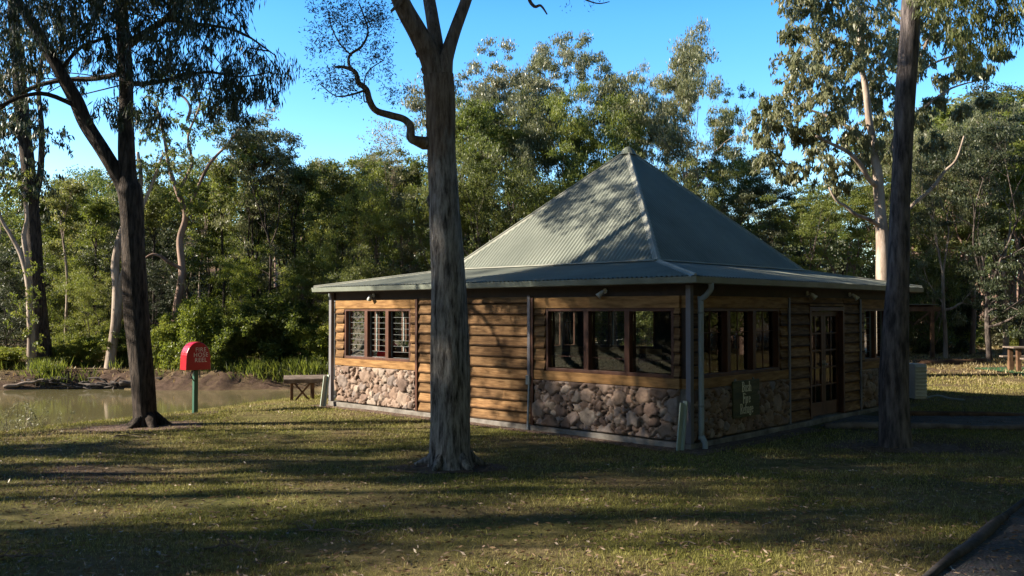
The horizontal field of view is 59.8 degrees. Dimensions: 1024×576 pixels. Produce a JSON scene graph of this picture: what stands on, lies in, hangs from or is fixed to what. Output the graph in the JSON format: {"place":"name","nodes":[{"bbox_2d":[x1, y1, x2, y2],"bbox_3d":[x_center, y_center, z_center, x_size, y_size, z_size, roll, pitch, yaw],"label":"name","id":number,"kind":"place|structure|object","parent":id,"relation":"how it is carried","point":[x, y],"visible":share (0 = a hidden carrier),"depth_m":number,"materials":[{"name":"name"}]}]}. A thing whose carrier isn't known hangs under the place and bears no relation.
{"place":"outdoors","nodes":[
{"label":"outdoors","id":0,"kind":"place"},
{"bbox_2d":[0,389,328,432],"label":"pond water","id":1,"kind":"structure","parent":0,"point":[92,404],"depth_m":24.93,"materials":[{"name":"brown liquid"}]},
{"bbox_2d":[0,230,1023,575],"bbox_3d":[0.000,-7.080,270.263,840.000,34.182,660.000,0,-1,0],"label":"ground","id":2,"kind":"structure","parent":0,"point":[560,528],"depth_m":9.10,"materials":[{"name":"green plant"}]},
{"bbox_2d":[0,346,41,368],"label":"shrub","id":3,"kind":"object","parent":2,"relation":"on","point":[9,359],"visible":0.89,"depth_m":30.32,"materials":[{"name":"green plant"}]},
{"bbox_2d":[0,157,48,369],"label":"gum tree","id":4,"kind":"object","parent":2,"relation":"on","point":[30,315],"visible":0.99,"depth_m":30.08,"materials":[{"name":"green plant"}]},
{"bbox_2d":[0,245,70,350],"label":"gum tree","id":5,"kind":"object","parent":2,"relation":"on","point":[6,335],"visible":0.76,"depth_m":34.89,"materials":[{"name":"green plant"}]},
{"bbox_2d":[0,395,85,431],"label":"wispy shrub","id":6,"kind":"object","parent":2,"relation":"on","point":[8,427],"visible":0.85,"depth_m":16.93,"materials":[{"name":"green plant"}]},
{"bbox_2d":[0,0,88,364],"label":"gum tree","id":7,"kind":"object","parent":2,"relation":"on","point":[18,125],"visible":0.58,"depth_m":30.81,"materials":[{"name":"green plant"}]},
{"bbox_2d":[0,234,110,350],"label":"gum tree","id":8,"kind":"object","parent":2,"relation":"on","point":[60,301],"visible":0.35,"depth_m":35.30,"materials":[{"name":"green plant"}]},
{"bbox_2d":[0,189,118,335],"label":"gum tree","id":9,"kind":"object","parent":2,"relation":"on","point":[75,218],"visible":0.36,"depth_m":37.42,"materials":[{"name":"green plant"}]},
{"bbox_2d":[39,176,90,343],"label":"gum tree","id":10,"kind":"object","parent":2,"relation":"on","point":[63,200],"visible":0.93,"depth_m":33.88,"materials":[{"name":"green plant"}]},
{"bbox_2d":[19,376,126,389],"bbox_3d":[-14.582,3.157,28.892,5.452,0.610,0.598,0,-1,0],"label":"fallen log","id":11,"kind":"object","parent":2,"relation":"on","point":[105,384],"visible":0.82,"depth_m":28.83,"materials":[{"name":"brown wood"}]},
{"bbox_2d":[54,334,105,366],"bbox_3d":[-15.128,2.288,31.338,1.950,1.381,1.541,0,-1,-3],"label":"shrub","id":12,"kind":"object","parent":2,"relation":"on","point":[89,345],"visible":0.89,"depth_m":31.01,"materials":[{"name":"green plant"}]},
{"bbox_2d":[49,267,123,348],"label":"gum tree","id":13,"kind":"object","parent":2,"relation":"on","point":[83,296],"visible":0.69,"depth_m":32.70,"materials":[{"name":"green plant"}]},
{"bbox_2d":[73,193,121,338],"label":"gum tree","id":14,"kind":"object","parent":2,"relation":"on","point":[97,213],"visible":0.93,"depth_m":35.26,"materials":[{"name":"green leaf"},{"name":"pale bark"}]},
{"bbox_2d":[94,323,162,365],"bbox_3d":[-13.365,2.022,31.264,2.119,1.691,2.436,0,-1,14],"label":"shrub","id":15,"kind":"object","parent":2,"relation":"on","point":[122,351],"visible":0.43,"depth_m":30.81,"materials":[{"name":"green plant"}]},
{"bbox_2d":[70,225,197,336],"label":"gum tree","id":16,"kind":"object","parent":2,"relation":"on","point":[166,245],"visible":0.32,"depth_m":36.65,"materials":[{"name":"green plant"}]},
{"bbox_2d":[86,420,201,430],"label":"bare earth","id":17,"kind":"structure","parent":2,"relation":"on","point":[181,424],"depth_m":15.74,"materials":[{"name":"brown soil"}]},
{"bbox_2d":[0,0,305,428],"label":"forked gum tree","id":18,"kind":"object","parent":2,"relation":"on","point":[122,171],"visible":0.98,"depth_m":15.45,"materials":[{"name":"green plant"}]},
{"bbox_2d":[102,96,203,368],"bbox_3d":[-12.402,-1.639,30.810,3.917,9.771,2.856,0,-1,0],"label":"gum tree","id":19,"kind":"object","parent":2,"relation":"on","point":[116,309],"visible":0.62,"depth_m":30.72,"materials":[{"name":"green plant"}]},
{"bbox_2d":[143,184,177,325],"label":"gum tree","id":20,"kind":"object","parent":2,"relation":"on","point":[150,213],"visible":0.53,"depth_m":34.89,"materials":[{"name":"green plant"}]},
{"bbox_2d":[1,354,328,385],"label":"bank grass","id":21,"kind":"structure","parent":2,"relation":"on","point":[305,367],"depth_m":29.22,"materials":[{"name":"green plant"}]},
{"bbox_2d":[146,259,187,355],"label":"gum tree","id":22,"kind":"object","parent":2,"relation":"on","point":[152,277],"visible":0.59,"depth_m":32.55,"materials":[{"name":"green plant"}]},
{"bbox_2d":[150,310,208,369],"bbox_3d":[-11.582,1.828,30.741,2.366,2.173,2.058,1,-2,-24],"label":"shrub","id":23,"kind":"object","parent":2,"relation":"on","point":[162,330],"visible":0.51,"depth_m":30.17,"materials":[{"name":"green plant"}]},
{"bbox_2d":[144,201,226,306],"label":"gum tree","id":24,"kind":"object","parent":2,"relation":"on","point":[188,257],"visible":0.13,"depth_m":40.16,"materials":[{"name":"green plant"}]},
{"bbox_2d":[151,291,234,368],"bbox_3d":[-10.900,1.514,30.341,2.756,2.821,2.720,-1,-2,37],"label":"shrub","id":25,"kind":"object","parent":2,"relation":"on","point":[191,331],"visible":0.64,"depth_m":29.80,"materials":[{"name":"green plant"}]},
{"bbox_2d":[144,147,247,301],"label":"gum tree","id":26,"kind":"object","parent":2,"relation":"on","point":[198,173],"visible":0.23,"depth_m":36.37,"materials":[{"name":"green plant"}]},
{"bbox_2d":[177,411,218,414],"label":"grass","id":27,"kind":"structure","parent":2,"relation":"on","point":[201,413],"depth_m":18.39,"materials":[{"name":"green plant"}]},
{"bbox_2d":[180,342,210,412],"bbox_3d":[-6.565,1.872,18.458,0.542,1.517,0.309,1,-2,-44],"label":"hose reel stand","id":28,"kind":"object","parent":27,"relation":"on","point":[195,357],"visible":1,"depth_m":18.38,"materials":[{"name":"green paint"}]},
{"bbox_2d":[134,73,268,321],"bbox_3d":[-11.832,-2.388,32.918,5.297,11.590,3.436,0,-1,0],"label":"gum tree","id":29,"kind":"object","parent":2,"relation":"on","point":[186,208],"visible":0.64,"depth_m":32.93,"materials":[{"name":"green plant"}]},
{"bbox_2d":[185,177,229,303],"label":"gum tree","id":30,"kind":"object","parent":2,"relation":"on","point":[205,229],"visible":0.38,"depth_m":35.89,"materials":[{"name":"green plant"}]},
{"bbox_2d":[191,156,242,315],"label":"gum tree","id":31,"kind":"object","parent":2,"relation":"on","point":[216,169],"visible":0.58,"depth_m":34.53,"materials":[{"name":"green plant"}]},
{"bbox_2d":[181,202,273,347],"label":"gum tree","id":32,"kind":"object","parent":2,"relation":"on","point":[213,264],"visible":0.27,"depth_m":36.27,"materials":[{"name":"green plant"}]},
{"bbox_2d":[194,305,267,370],"bbox_3d":[-9.559,1.830,30.329,2.426,2.586,3.070,0,-1,-1],"label":"shrub","id":33,"kind":"object","parent":2,"relation":"on","point":[242,342],"visible":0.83,"depth_m":30.20,"materials":[{"name":"green plant"}]},
{"bbox_2d":[211,127,299,356],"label":"gum tree","id":34,"kind":"object","parent":2,"relation":"on","point":[244,225],"visible":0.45,"depth_m":34.71,"materials":[{"name":"green plant"}]},
{"bbox_2d":[210,244,310,357],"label":"gum tree","id":35,"kind":"object","parent":2,"relation":"on","point":[236,287],"visible":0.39,"depth_m":32.21,"materials":[{"name":"green plant"}]},
{"bbox_2d":[209,106,317,296],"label":"gum tree","id":36,"kind":"object","parent":2,"relation":"on","point":[275,137],"visible":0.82,"depth_m":33.81,"materials":[{"name":"green plant"}]},
{"bbox_2d":[219,290,315,364],"bbox_3d":[-8.464,1.500,31.417,3.148,2.889,3.619,0,-1,-3],"label":"shrub","id":37,"kind":"object","parent":2,"relation":"on","point":[274,339],"visible":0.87,"depth_m":30.81,"materials":[{"name":"green plant"}]},
{"bbox_2d":[262,161,327,299],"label":"gum tree","id":38,"kind":"object","parent":2,"relation":"on","point":[307,178],"visible":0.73,"depth_m":34.79,"materials":[{"name":"green plant"}]},
{"bbox_2d":[260,144,333,354],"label":"gum tree","id":39,"kind":"object","parent":2,"relation":"on","point":[318,203],"visible":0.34,"depth_m":35.82,"materials":[{"name":"green plant"}]},
{"bbox_2d":[235,164,362,333],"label":"gum tree","id":40,"kind":"object","parent":2,"relation":"on","point":[325,212],"visible":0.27,"depth_m":36.25,"materials":[{"name":"green plant"}]},
{"bbox_2d":[284,375,326,400],"bbox_3d":[-4.858,2.553,21.934,1.488,0.741,1.313,0,-1,-14],"label":"timber table","id":41,"kind":"object","parent":2,"relation":"on","point":[311,380],"visible":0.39,"depth_m":21.31,"materials":[{"name":"wood"}]},
{"bbox_2d":[285,322,328,367],"bbox_3d":[-6.607,2.026,31.008,2.460,1.724,2.427,-1,-2,31],"label":"shrub","id":42,"kind":"object","parent":2,"relation":"on","point":[315,345],"visible":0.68,"depth_m":30.50,"materials":[{"name":"green plant"}]},
{"bbox_2d":[277,243,340,355],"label":"gum tree","id":43,"kind":"object","parent":2,"relation":"on","point":[329,264],"visible":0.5,"depth_m":32.28,"materials":[{"name":"green plant"}]},
{"bbox_2d":[323,164,368,269],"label":"gum tree","id":44,"kind":"object","parent":2,"relation":"on","point":[336,187],"visible":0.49,"depth_m":36.16,"materials":[{"name":"green plant"}]},
{"bbox_2d":[304,174,407,330],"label":"gum tree","id":45,"kind":"object","parent":2,"relation":"on","point":[376,219],"visible":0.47,"depth_m":32.85,"materials":[{"name":"green plant"}]},
{"bbox_2d":[322,243,401,347],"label":"gum tree","id":46,"kind":"object","parent":2,"relation":"on","point":[345,271],"visible":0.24,"depth_m":31.06,"materials":[{"name":"green plant"}]},
{"bbox_2d":[344,145,412,345],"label":"gum tree","id":47,"kind":"object","parent":2,"relation":"on","point":[379,173],"visible":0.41,"depth_m":35.49,"materials":[{"name":"green plant"}]},
{"bbox_2d":[356,117,425,323],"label":"gum tree","id":48,"kind":"object","parent":2,"relation":"on","point":[397,166],"visible":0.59,"depth_m":34.35,"materials":[{"name":"green plant"}]},
{"bbox_2d":[364,188,467,340],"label":"gum tree","id":49,"kind":"object","parent":2,"relation":"on","point":[407,257],"visible":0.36,"depth_m":33.55,"materials":[{"name":"green plant"}]},
{"bbox_2d":[373,182,478,324],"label":"gum tree","id":50,"kind":"object","parent":2,"relation":"on","point":[410,215],"visible":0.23,"depth_m":31.64,"materials":[{"name":"green plant"}]},
{"bbox_2d":[0,237,871,345],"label":"understorey","id":51,"kind":"object","parent":2,"relation":"on","point":[838,269],"visible":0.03,"depth_m":45.55,"materials":[{"name":"green plant"}]},
{"bbox_2d":[298,0,609,470],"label":"forked gum tree","id":52,"kind":"object","parent":2,"relation":"on","point":[449,447],"visible":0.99,"depth_m":11.23,"materials":[{"name":"grey plant"}]},
{"bbox_2d":[396,60,544,252],"bbox_3d":[-2.094,-3.301,36.509,5.490,12.695,5.296,1,-2,-37],"label":"gum tree","id":53,"kind":"object","parent":2,"relation":"on","point":[416,107],"visible":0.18,"depth_m":36.22,"materials":[{"name":"green plant"}]},
{"bbox_2d":[427,161,519,254],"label":"gum tree","id":54,"kind":"object","parent":2,"relation":"on","point":[511,185],"visible":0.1,"depth_m":32.83,"materials":[{"name":"green plant"}]},
{"bbox_2d":[414,132,569,268],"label":"gum tree","id":55,"kind":"object","parent":2,"relation":"on","point":[481,214],"visible":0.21,"depth_m":30.54,"materials":[{"name":"green plant"}]},
{"bbox_2d":[455,93,531,245],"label":"gum tree","id":56,"kind":"object","parent":2,"relation":"on","point":[464,123],"visible":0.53,"depth_m":33.12,"materials":[{"name":"green plant"}]},
{"bbox_2d":[0,164,1013,273],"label":"hill wood","id":57,"kind":"object","parent":2,"relation":"on","point":[94,175],"visible":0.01,"depth_m":102.26,"materials":[{"name":"green plant"}]},
{"bbox_2d":[0,156,1017,296],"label":"wood","id":58,"kind":"object","parent":2,"relation":"on","point":[5,241],"visible":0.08,"depth_m":69.19,"materials":[{"name":"green plant"}]},
{"bbox_2d":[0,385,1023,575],"bbox_3d":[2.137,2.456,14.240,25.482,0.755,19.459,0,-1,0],"label":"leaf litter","id":59,"kind":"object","parent":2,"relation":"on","point":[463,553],"visible":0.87,"depth_m":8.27,"materials":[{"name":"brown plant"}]},
{"bbox_2d":[0,404,1023,575],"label":"twig debris","id":60,"kind":"object","parent":2,"relation":"on","point":[515,504],"visible":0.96,"depth_m":7.95,"materials":[{"name":"brown wood"}]},
{"bbox_2d":[483,88,558,229],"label":"gum tree","id":61,"kind":"object","parent":2,"relation":"on","point":[523,147],"visible":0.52,"depth_m":33.54,"materials":[{"name":"green plant"}]},
{"bbox_2d":[467,34,588,223],"bbox_3d":[0.347,-3.835,38.053,4.348,13.816,5.254,-1,-2,27],"label":"gum tree","id":62,"kind":"object","parent":2,"relation":"on","point":[499,83],"visible":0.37,"depth_m":38.19,"materials":[{"name":"green plant"}]},
{"bbox_2d":[469,80,592,244],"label":"gum tree","id":63,"kind":"object","parent":2,"relation":"on","point":[538,155],"visible":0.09,"depth_m":36.15,"materials":[{"name":"green plant"}]},
{"bbox_2d":[498,136,616,344],"bbox_3d":[1.554,-1.277,31.978,5.460,8.407,5.010,1,-2,-43],"label":"gum tree","id":64,"kind":"object","parent":2,"relation":"on","point":[568,177],"visible":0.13,"depth_m":31.95,"materials":[{"name":"green plant"}]},
{"bbox_2d":[310,404,822,454],"bbox_3d":[0.506,2.480,17.343,9.938,0.030,4.048,-1,-2,44],"label":"mulch strip","id":65,"kind":"object","parent":2,"relation":"on","point":[780,434],"visible":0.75,"depth_m":14.29,"materials":[{"name":"brown plant"}]},
{"bbox_2d":[519,30,618,184],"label":"gum tree","id":66,"kind":"object","parent":2,"relation":"on","point":[536,65],"visible":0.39,"depth_m":41.49,"materials":[{"name":"green plant"}]},
{"bbox_2d":[540,78,649,177],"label":"gum tree","id":67,"kind":"object","parent":2,"relation":"on","point":[582,134],"visible":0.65,"depth_m":34.11,"materials":[{"name":"green plant"}]},
{"bbox_2d":[563,66,667,189],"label":"gum tree","id":68,"kind":"object","parent":2,"relation":"on","point":[608,87],"visible":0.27,"depth_m":36.72,"materials":[{"name":"green plant"}]},
{"bbox_2d":[311,147,923,448],"bbox_3d":[2.302,-0.036,19.370,9.675,6.145,9.225,-1,-2,44],"label":"timber hut","id":69,"kind":"object","parent":2,"relation":"on","point":[630,232],"visible":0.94,"depth_m":16.16,"materials":[{"name":"wood"}]},
{"bbox_2d":[344,308,410,361],"bbox_3d":[-2.731,0.951,18.344,2.190,1.060,0.185,-1,-2,44],"label":"window","id":70,"kind":"structure","parent":69,"relation":"in","point":[359,328],"depth_m":18.53,"materials":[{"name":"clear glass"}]},
{"bbox_2d":[374,311,408,354],"bbox_3d":[-2.746,1.004,20.444,0.185,1.060,2.460,-1,-2,44],"label":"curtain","id":71,"kind":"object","parent":69,"relation":"in","point":[378,314],"depth_m":20.17,"materials":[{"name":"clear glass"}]},
{"bbox_2d":[554,311,576,347],"bbox_3d":[1.166,1.108,24.561,0.185,1.060,1.820,-1,-2,44],"label":"window","id":72,"kind":"structure","parent":69,"relation":"in","point":[565,322],"depth_m":24.90,"materials":[{"name":"clear glass"}]},
{"bbox_2d":[546,308,674,378],"bbox_3d":[1.558,0.849,14.272,2.560,1.060,0.185,-1,-2,44],"label":"window","id":73,"kind":"structure","parent":69,"relation":"in","point":[630,359],"depth_m":14.30,"materials":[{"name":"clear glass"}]},
{"bbox_2d":[595,311,654,348],"bbox_3d":[3.015,1.105,24.449,2.270,1.060,0.185,-1,-2,44],"label":"window","id":74,"kind":"structure","parent":69,"relation":"in","point":[611,315],"depth_m":24.62,"materials":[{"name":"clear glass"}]},
{"bbox_2d":[704,308,779,377],"bbox_3d":[3.625,0.850,14.325,0.185,1.060,2.560,-1,-2,44],"label":"window","id":75,"kind":"structure","parent":69,"relation":"in","point":[747,341],"depth_m":14.40,"materials":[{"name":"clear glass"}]},
{"bbox_2d":[732,377,759,418],"bbox_3d":[3.719,1.742,14.185,0.059,0.610,0.840,-1,-2,44],"label":"sign board","id":76,"kind":"object","parent":69,"relation":"attached to","point":[745,399],"visible":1,"depth_m":14.13,"materials":[{"name":"green paint"}]},
{"bbox_2d":[812,311,825,415],"bbox_3d":[5.569,1.385,16.307,0.105,1.910,0.661,-1,-2,44],"label":"door","id":77,"kind":"structure","parent":69,"relation":"in","point":[818,364],"depth_m":16.42,"materials":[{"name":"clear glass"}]},
{"bbox_2d":[823,311,838,413],"bbox_3d":[6.030,1.397,16.792,0.105,1.910,0.661,-1,-2,44],"label":"door","id":78,"kind":"structure","parent":69,"relation":"in","point":[830,318],"depth_m":16.81,"materials":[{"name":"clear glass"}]},
{"bbox_2d":[863,308,883,360],"bbox_3d":[7.572,0.955,18.478,0.185,1.060,1.820,-1,-2,44],"label":"window","id":79,"kind":"structure","parent":69,"relation":"in","point":[872,344],"depth_m":18.21,"materials":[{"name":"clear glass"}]},
{"bbox_2d":[623,59,682,344],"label":"gum tree","id":80,"kind":"object","parent":2,"relation":"on","point":[656,98],"visible":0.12,"depth_m":41.53,"materials":[{"name":"green plant"}]},
{"bbox_2d":[620,151,720,345],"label":"gum tree","id":81,"kind":"object","parent":2,"relation":"on","point":[641,320],"visible":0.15,"depth_m":31.21,"materials":[{"name":"green plant"}]},
{"bbox_2d":[625,16,753,203],"bbox_3d":[7.063,-3.700,34.342,3.836,13.588,4.958,1,-2,-31],"label":"gum tree","id":82,"kind":"object","parent":2,"relation":"on","point":[685,89],"visible":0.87,"depth_m":34.52,"materials":[{"name":"green plant"}]},
{"bbox_2d":[655,82,756,214],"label":"gum tree","id":83,"kind":"object","parent":2,"relation":"on","point":[722,135],"visible":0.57,"depth_m":36.64,"materials":[{"name":"green plant"}]},
{"bbox_2d":[682,146,769,230],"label":"gum tree","id":84,"kind":"object","parent":2,"relation":"on","point":[740,166],"visible":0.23,"depth_m":37.90,"materials":[{"name":"green plant"}]},
{"bbox_2d":[695,143,785,230],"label":"gum tree","id":85,"kind":"object","parent":2,"relation":"on","point":[752,159],"visible":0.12,"depth_m":40.74,"materials":[{"name":"green plant"}]},
{"bbox_2d":[728,170,801,254],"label":"gum tree","id":86,"kind":"object","parent":2,"relation":"on","point":[769,187],"visible":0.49,"depth_m":37.28,"materials":[{"name":"green plant"}]},
{"bbox_2d":[748,179,874,271],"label":"gum tree","id":87,"kind":"object","parent":2,"relation":"on","point":[804,231],"visible":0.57,"depth_m":33.45,"materials":[{"name":"green plant"}]},
{"bbox_2d":[779,177,890,276],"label":"gum tree","id":88,"kind":"object","parent":2,"relation":"on","point":[864,200],"visible":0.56,"depth_m":35.54,"materials":[{"name":"green plant"}]},
{"bbox_2d":[800,160,941,351],"bbox_3d":[16.707,-1.215,39.501,5.287,9.046,5.896,1,-2,-31],"label":"gum tree","id":89,"kind":"object","parent":2,"relation":"on","point":[869,226],"visible":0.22,"depth_m":39.62,"materials":[{"name":"green plant"}]},
{"bbox_2d":[742,0,1016,335],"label":"gum tree","id":90,"kind":"object","parent":2,"relation":"on","point":[855,21],"visible":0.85,"depth_m":26.38,"materials":[{"name":"green plant"}]},
{"bbox_2d":[909,363,928,400],"bbox_3d":[9.283,2.159,20.550,0.360,0.835,0.565,0,-1,-10],"label":"slatted cabinet","id":91,"kind":"object","parent":2,"relation":"on","point":[917,381],"visible":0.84,"depth_m":20.30,"materials":[{"name":"metal"}]},
{"bbox_2d":[862,107,980,352],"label":"gum tree","id":92,"kind":"object","parent":2,"relation":"on","point":[888,141],"visible":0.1,"depth_m":40.58,"materials":[{"name":"green plant"}]},
{"bbox_2d":[824,422,1023,429],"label":"timber edging","id":93,"kind":"object","parent":2,"relation":"on","point":[852,425],"visible":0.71,"depth_m":15.35,"materials":[{"name":"brown wood"}]},
{"bbox_2d":[910,103,981,357],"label":"gum tree","id":94,"kind":"object","parent":2,"relation":"on","point":[919,164],"visible":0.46,"depth_m":35.84,"materials":[{"name":"green plant"}]},
{"bbox_2d":[909,254,984,354],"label":"shrub","id":95,"kind":"object","parent":2,"relation":"on","point":[961,329],"visible":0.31,"depth_m":40.64,"materials":[{"name":"green plant"}]},
{"bbox_2d":[885,170,1015,346],"bbox_3d":[18.357,-1.090,37.624,5.021,8.368,5.472,0,-2,-19],"label":"gum tree","id":96,"kind":"object","parent":2,"relation":"on","point":[934,264],"visible":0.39,"depth_m":37.60,"materials":[{"name":"green plant"}]},
{"bbox_2d":[878,0,1023,448],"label":"gum tree","id":97,"kind":"object","parent":2,"relation":"on","point":[894,408],"visible":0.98,"depth_m":13.31,"materials":[{"name":"green plant"}]},
{"bbox_2d":[878,411,1023,415],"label":"timber edging","id":98,"kind":"object","parent":2,"relation":"on","point":[942,413],"visible":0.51,"depth_m":17.16,"materials":[{"name":"brown wood"}]},
{"bbox_2d":[885,81,1023,360],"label":"gum tree","id":99,"kind":"object","parent":2,"relation":"on","point":[991,157],"visible":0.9,"depth_m":32.60,"materials":[{"name":"green plant"}]},
{"bbox_2d":[887,127,1022,354],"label":"gum tree","id":100,"kind":"object","parent":2,"relation":"on","point":[973,331],"visible":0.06,"depth_m":39.99,"materials":[{"name":"green plant"}]},
{"bbox_2d":[922,497,1023,575],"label":"timber edging","id":101,"kind":"object","parent":2,"relation":"on","point":[981,534],"visible":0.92,"depth_m":6.98,"materials":[{"name":"wood"}]},
{"bbox_2d":[946,85,1023,354],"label":"gum tree","id":102,"kind":"object","parent":2,"relation":"on","point":[973,146],"visible":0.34,"depth_m":36.78,"materials":[{"name":"green plant"}]},
{"bbox_2d":[973,138,1023,352],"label":"gum tree","id":103,"kind":"object","parent":2,"relation":"on","point":[1013,274],"visible":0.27,"depth_m":39.98,"materials":[{"name":"green plant"}]},
{"bbox_2d":[0,343,1023,397],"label":"rough grass","id":104,"kind":"structure","parent":0,"point":[954,355],"depth_m":30.34,"materials":[{"name":"plant"}]},
{"bbox_2d":[0,0,1023,272],"label":"sky","id":105,"kind":"structure","parent":0,"point":[743,32],"materials":[{"name":"blue"}]},
{"bbox_2d":[820,415,1023,425],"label":"gravel path","id":106,"kind":"structure","parent":0,"point":[972,420],"depth_m":16.52,"materials":[{"name":"gravel"}]},
{"bbox_2d":[938,503,1023,575],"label":"gravel path","id":107,"kind":"structure","parent":0,"point":[984,563],"depth_m":6.65,"materials":[{"name":"grey gravel"}]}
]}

